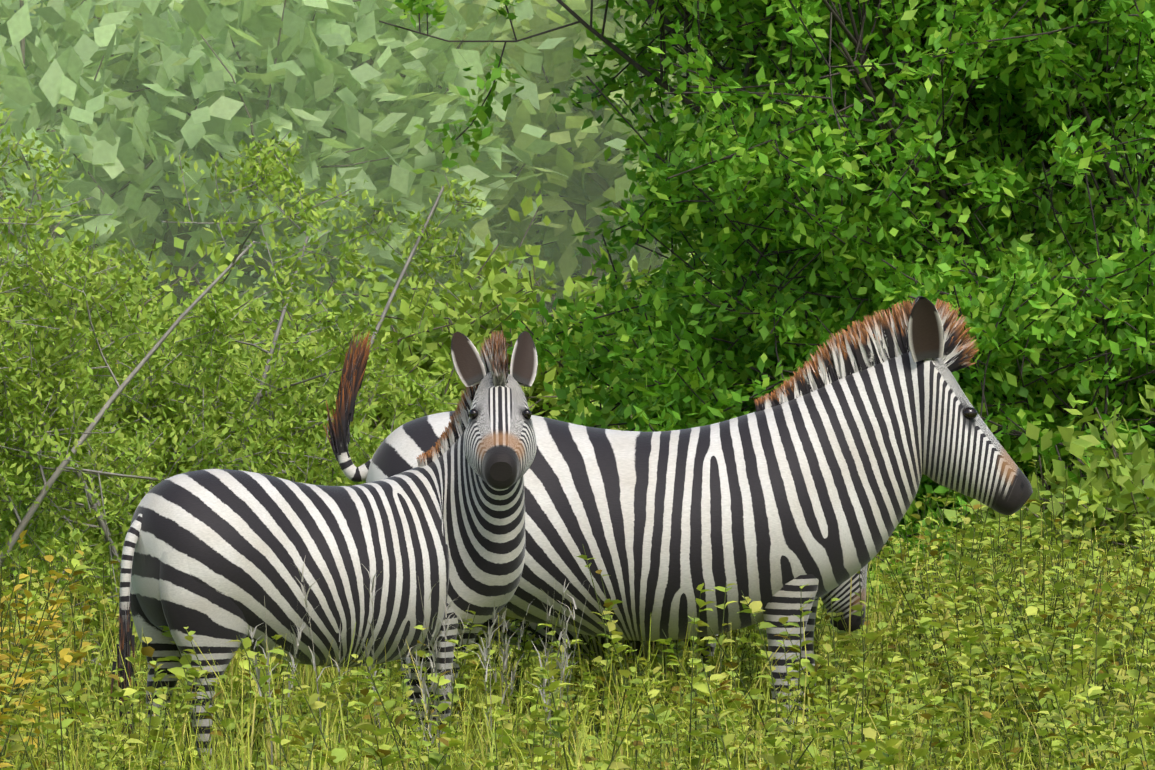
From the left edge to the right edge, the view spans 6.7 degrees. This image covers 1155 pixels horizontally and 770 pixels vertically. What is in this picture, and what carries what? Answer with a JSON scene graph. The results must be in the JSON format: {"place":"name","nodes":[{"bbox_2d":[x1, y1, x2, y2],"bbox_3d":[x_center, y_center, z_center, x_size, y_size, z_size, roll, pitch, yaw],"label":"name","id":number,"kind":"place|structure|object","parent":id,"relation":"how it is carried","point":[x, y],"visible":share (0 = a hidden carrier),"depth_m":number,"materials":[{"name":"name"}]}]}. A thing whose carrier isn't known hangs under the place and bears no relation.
{"place":"outdoors","nodes":[
{"label":"outdoors","id":0,"kind":"place"},
{"bbox_2d":[116,281,626,436],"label":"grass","id":1,"kind":"structure","parent":0,"point":[329,365],"depth_m":55.46,"materials":[{"name":"green plant"}]},
{"bbox_2d":[124,223,713,723],"bbox_3d":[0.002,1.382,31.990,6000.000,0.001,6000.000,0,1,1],"label":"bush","id":2,"kind":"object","parent":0,"point":[250,273],"depth_m":304.70,"materials":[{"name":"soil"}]},
{"bbox_2d":[0,530,98,769],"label":"weeds","id":3,"kind":"object","parent":2,"relation":"on","point":[25,670],"visible":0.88,"depth_m":27.50,"materials":[{"name":"green plant"}]},
{"bbox_2d":[14,0,85,69],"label":"tree","id":4,"kind":"object","parent":2,"relation":"on","point":[34,15],"depth_m":90.33,"materials":[{"name":"green plant"}]},
{"bbox_2d":[0,303,372,594],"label":"bush","id":5,"kind":"object","parent":2,"relation":"on","point":[280,400],"visible":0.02,"depth_m":40.98,"materials":[{"name":"green plant"}]},
{"bbox_2d":[0,79,384,712],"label":"acacia bush","id":6,"kind":"object","parent":2,"relation":"on","point":[22,394],"visible":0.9,"depth_m":34.60,"materials":[{"name":"green plant"}]},
{"bbox_2d":[37,626,361,769],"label":"tall weeds","id":7,"kind":"object","parent":2,"relation":"on","point":[148,651],"visible":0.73,"depth_m":28.29,"materials":[{"name":"green plant"}]},
{"bbox_2d":[0,188,406,397],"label":"bush","id":8,"kind":"object","parent":2,"relation":"on","point":[170,298],"visible":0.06,"depth_m":53.81,"materials":[{"name":"green plant"}]},
{"bbox_2d":[0,122,499,668],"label":"acacia bush","id":9,"kind":"object","parent":2,"relation":"on","point":[254,430],"visible":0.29,"depth_m":36.17,"materials":[{"name":"green plant"}]},
{"bbox_2d":[0,0,575,324],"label":"tree","id":10,"kind":"object","parent":2,"relation":"on","point":[98,12],"depth_m":81.10,"materials":[{"name":"green plant"}]},
{"bbox_2d":[0,0,626,367],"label":"tree","id":11,"kind":"object","parent":2,"relation":"on","point":[350,92],"depth_m":72.39,"materials":[{"name":"green plant"}]},
{"bbox_2d":[110,330,537,769],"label":"zebra","id":12,"kind":"object","parent":2,"relation":"on","point":[209,556],"visible":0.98,"depth_m":30.48,"materials":[{"name":"multicoloured"}]},
{"bbox_2d":[119,180,649,462],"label":"bush","id":13,"kind":"object","parent":2,"relation":"on","point":[431,349],"visible":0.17,"depth_m":47.60,"materials":[{"name":"green plant"}]},
{"bbox_2d":[244,555,591,769],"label":"dry grass","id":14,"kind":"structure","parent":2,"relation":"on","point":[485,653],"depth_m":29.19,"materials":[{"name":"grey plant"}]},
{"bbox_2d":[498,233,541,287],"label":"tree","id":15,"kind":"object","parent":2,"relation":"on","point":[539,282],"depth_m":89.90,"materials":[{"name":"green plant"}]},
{"bbox_2d":[0,637,1154,769],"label":"weeds","id":16,"kind":"object","parent":2,"relation":"on","point":[673,720],"visible":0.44,"depth_m":28.97,"materials":[{"name":"green plant"}]},
{"bbox_2d":[0,497,1154,763],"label":"weeds","id":17,"kind":"object","parent":2,"relation":"on","point":[896,631],"visible":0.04,"depth_m":32.56,"materials":[{"name":"green plant"}]},
{"bbox_2d":[0,544,1154,769],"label":"tall weeds","id":18,"kind":"object","parent":2,"relation":"on","point":[618,648],"visible":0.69,"depth_m":27.87,"materials":[{"name":"green plant"}]},
{"bbox_2d":[199,0,971,331],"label":"tree","id":19,"kind":"object","parent":2,"relation":"on","point":[613,180],"depth_m":75.15,"materials":[{"name":"green plant"}]},
{"bbox_2d":[373,564,867,757],"bbox_3d":[0.206,0.755,32.977,1.819,1.220,0.522,0,1,1],"label":"zebra","id":20,"kind":"object","parent":2,"relation":"on","point":[842,591],"visible":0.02,"depth_m":32.87,"materials":[{"name":"multicoloured"}]},
{"bbox_2d":[267,583,999,769],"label":"tall weeds","id":21,"kind":"object","parent":2,"relation":"on","point":[725,689],"visible":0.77,"depth_m":27.52,"materials":[{"name":"green plant"}]},
{"bbox_2d":[593,232,758,371],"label":"bush","id":22,"kind":"object","parent":2,"relation":"on","point":[636,272],"depth_m":57.16,"materials":[{"name":"green plant"}]},
{"bbox_2d":[324,296,1032,752],"bbox_3d":[0.328,0.547,31.971,2.311,1.670,0.653,0,1,1],"label":"zebra","id":23,"kind":"object","parent":2,"relation":"on","point":[826,458],"visible":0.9,"depth_m":31.79,"materials":[{"name":"multicoloured"}]},
{"bbox_2d":[379,0,1154,669],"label":"tree","id":24,"kind":"object","parent":2,"relation":"on","point":[979,122],"visible":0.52,"depth_m":38.86,"materials":[{"name":"green plant"}]},
{"bbox_2d":[472,15,1153,326],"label":"tree","id":25,"kind":"object","parent":2,"relation":"on","point":[548,252],"depth_m":80.23,"materials":[{"name":"green plant"}]},
{"bbox_2d":[868,459,1154,769],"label":"weeds","id":26,"kind":"object","parent":2,"relation":"on","point":[1057,553],"visible":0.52,"depth_m":32.28,"materials":[{"name":"green plant"}]},
{"bbox_2d":[912,529,1154,769],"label":"tall weeds","id":27,"kind":"object","parent":2,"relation":"on","point":[1046,686],"visible":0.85,"depth_m":28.15,"materials":[{"name":"green plant"}]},
{"bbox_2d":[933,376,1154,609],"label":"bush","id":28,"kind":"object","parent":2,"relation":"on","point":[1132,495],"visible":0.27,"depth_m":37.32,"materials":[{"name":"green plant"}]},
{"bbox_2d":[0,0,1148,355],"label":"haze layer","id":29,"kind":"object","parent":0,"point":[330,130],"depth_m":65.97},
{"bbox_2d":[0,491,1154,769],"bbox_3d":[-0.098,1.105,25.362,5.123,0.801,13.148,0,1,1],"label":"grass","id":30,"kind":"structure","parent":0,"point":[347,765],"depth_m":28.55,"materials":[{"name":"green plant"}]}
]}

